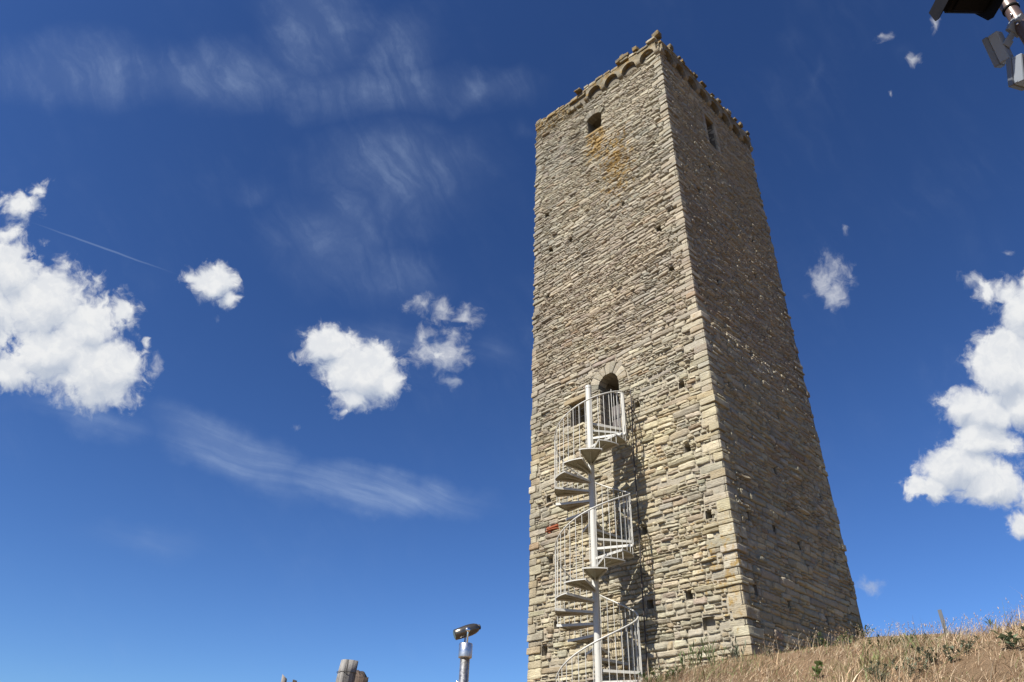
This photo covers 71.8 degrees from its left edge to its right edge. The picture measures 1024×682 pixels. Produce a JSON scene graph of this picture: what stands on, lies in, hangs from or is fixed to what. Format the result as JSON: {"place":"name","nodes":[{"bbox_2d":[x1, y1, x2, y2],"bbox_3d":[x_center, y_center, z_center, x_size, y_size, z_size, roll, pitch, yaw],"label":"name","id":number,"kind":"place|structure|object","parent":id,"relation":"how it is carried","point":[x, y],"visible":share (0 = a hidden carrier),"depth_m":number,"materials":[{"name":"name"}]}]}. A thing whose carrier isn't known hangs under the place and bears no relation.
{"place":"outdoors","nodes":[
{"label":"outdoors","id":0,"kind":"place"},
{"bbox_2d":[0,0,1023,681],"label":"sky","id":1,"kind":"structure","parent":0,"point":[267,275],"materials":[{"name":"blue"}]},
{"bbox_2d":[605,595,1023,681],"bbox_3d":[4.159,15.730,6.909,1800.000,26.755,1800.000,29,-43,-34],"label":"ground","id":2,"kind":"structure","parent":0,"point":[973,662],"depth_m":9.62,"materials":[{"name":"beige plant"}]},
{"bbox_2d":[281,674,286,681],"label":"wooden post","id":3,"kind":"object","parent":2,"relation":"on","point":[284,679],"visible":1,"depth_m":7.85,"materials":[{"name":"grey wood"}]},
{"bbox_2d":[336,659,357,681],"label":"wooden post","id":4,"kind":"object","parent":2,"relation":"on","point":[347,670],"visible":1,"depth_m":5.34,"materials":[{"name":"grey wood"}]},
{"bbox_2d":[354,670,368,681],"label":"wooden post","id":5,"kind":"object","parent":2,"relation":"on","point":[360,676],"visible":0.86,"depth_m":5.59,"materials":[{"name":"brown wood"}]},
{"bbox_2d":[453,623,480,681],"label":"viewing telescope","id":6,"kind":"object","parent":2,"relation":"on","point":[465,647],"visible":1,"depth_m":8.33,"materials":[{"name":"metal"}]},
{"bbox_2d":[554,385,642,681],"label":"spiral staircase","id":7,"kind":"structure","parent":2,"relation":"on","point":[607,437],"depth_m":16.04,"materials":[{"name":"white metal"}]},
{"bbox_2d":[637,663,680,679],"bbox_3d":[2.545,5.679,12.076,0.688,0.390,0.773,29,-43,-34],"label":"weed","id":8,"kind":"object","parent":2,"relation":"on","point":[653,673],"visible":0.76,"depth_m":11.92,"materials":[{"name":"green plant"}]},
{"bbox_2d":[678,638,705,669],"bbox_3d":[3.486,6.038,13.438,0.641,0.720,0.501,-11,-36,19],"label":"weed","id":9,"kind":"object","parent":2,"relation":"on","point":[691,660],"visible":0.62,"depth_m":13.42,"materials":[{"name":"green plant"}]},
{"bbox_2d":[526,30,864,681],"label":"stone tower","id":10,"kind":"structure","parent":2,"relation":"on","point":[659,293],"depth_m":18.97,"materials":[{"name":"stone"}]},
{"bbox_2d":[612,404,621,427],"bbox_3d":[2.989,2.190,19.163,0.040,1.120,0.641,29,-43,-34],"label":"door","id":11,"kind":"structure","parent":10,"relation":"in","point":[617,420],"depth_m":19.35,"materials":[{"name":"metal"}]},
{"bbox_2d":[701,638,726,664],"bbox_3d":[3.723,5.762,13.047,0.471,0.514,0.442,29,-43,-34],"label":"weed","id":12,"kind":"object","parent":2,"relation":"on","point":[709,659],"visible":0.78,"depth_m":13.01,"materials":[{"name":"green plant"}]},
{"bbox_2d":[726,636,746,661],"bbox_3d":[4.108,5.619,12.917,0.370,0.507,0.292,23,-39,-28],"label":"weed","id":13,"kind":"object","parent":2,"relation":"on","point":[736,648],"visible":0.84,"depth_m":12.88,"materials":[{"name":"green plant"}]},
{"bbox_2d":[758,642,788,655],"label":"weed","id":14,"kind":"object","parent":2,"relation":"on","point":[768,648],"visible":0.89,"depth_m":13.11,"materials":[{"name":"green plant"}]},
{"bbox_2d":[798,629,810,646],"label":"weed","id":15,"kind":"object","parent":2,"relation":"on","point":[808,639],"visible":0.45,"depth_m":14.98,"materials":[{"name":"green plant"}]},
{"bbox_2d":[811,660,824,677],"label":"weed","id":16,"kind":"object","parent":2,"relation":"on","point":[816,669],"visible":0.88,"depth_m":11.11,"materials":[{"name":"green plant"}]},
{"bbox_2d":[808,631,853,646],"bbox_3d":[6.889,6.505,15.368,1.166,0.458,1.136,29,-43,-34],"label":"weed","id":17,"kind":"object","parent":2,"relation":"on","point":[826,642],"visible":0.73,"depth_m":15.25,"materials":[{"name":"green plant"}]},
{"bbox_2d":[856,623,874,638],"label":"weed","id":18,"kind":"object","parent":2,"relation":"on","point":[858,628],"visible":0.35,"depth_m":17.21,"materials":[{"name":"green plant"}]},
{"bbox_2d":[858,646,882,669],"bbox_3d":[5.426,4.777,10.591,0.584,0.441,0.378,29,-43,-34],"label":"weed","id":19,"kind":"object","parent":2,"relation":"on","point":[867,658],"visible":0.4,"depth_m":10.48,"materials":[{"name":"green plant"}]},
{"bbox_2d":[858,634,902,649],"bbox_3d":[6.584,5.436,12.659,0.540,0.283,0.756,70,-72,-54],"label":"weed","id":20,"kind":"object","parent":2,"relation":"on","point":[889,641],"visible":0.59,"depth_m":12.56,"materials":[{"name":"green plant"}]},
{"bbox_2d":[862,652,932,681],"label":"weed","id":21,"kind":"object","parent":2,"relation":"on","point":[896,668],"visible":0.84,"depth_m":9.17,"materials":[{"name":"green plant"}]},
{"bbox_2d":[900,631,927,642],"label":"weed","id":22,"kind":"object","parent":2,"relation":"on","point":[912,637],"visible":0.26,"depth_m":12.94,"materials":[{"name":"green plant"}]},
{"bbox_2d":[938,609,947,636],"bbox_3d":[8.264,5.501,13.474,0.044,0.722,0.068,29,-43,-34],"label":"metal stake","id":23,"kind":"object","parent":2,"relation":"on","point":[941,616],"visible":0.61,"depth_m":13.55,"materials":[{"name":"metal"}]},
{"bbox_2d":[910,635,980,663],"bbox_3d":[5.669,4.009,9.168,0.612,0.400,0.919,29,-43,-34],"label":"weed","id":24,"kind":"object","parent":2,"relation":"on","point":[967,646],"visible":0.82,"depth_m":9.13,"materials":[{"name":"green plant"}]},
{"bbox_2d":[985,617,1000,629],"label":"weed","id":25,"kind":"object","parent":2,"relation":"on","point":[989,622],"visible":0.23,"depth_m":12.00,"materials":[{"name":"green plant"}]},
{"bbox_2d":[988,626,1023,649],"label":"weed","id":26,"kind":"object","parent":2,"relation":"on","point":[1007,638],"visible":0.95,"depth_m":8.35,"materials":[{"name":"green plant"}]},
{"bbox_2d":[999,0,1023,44],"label":"lamp mast","id":27,"kind":"object","parent":2,"relation":"on","point":[1010,10],"visible":0.92,"depth_m":5.24,"materials":[{"name":"silver metal"}]},
{"bbox_2d":[929,0,1003,20],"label":"black floodlight","id":28,"kind":"object","parent":27,"relation":"attached to","point":[986,9],"visible":1,"depth_m":5.21,"materials":[{"name":"paint"}]},
{"bbox_2d":[982,14,1023,67],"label":"floodlight","id":29,"kind":"object","parent":27,"relation":"attached to","point":[997,45],"visible":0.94,"depth_m":5.20,"materials":[{"name":"grey metal"}]},
{"bbox_2d":[1006,53,1023,90],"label":"floodlight","id":30,"kind":"object","parent":27,"relation":"attached to","point":[1015,70],"visible":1,"depth_m":5.07,"materials":[{"name":"grey metal"}]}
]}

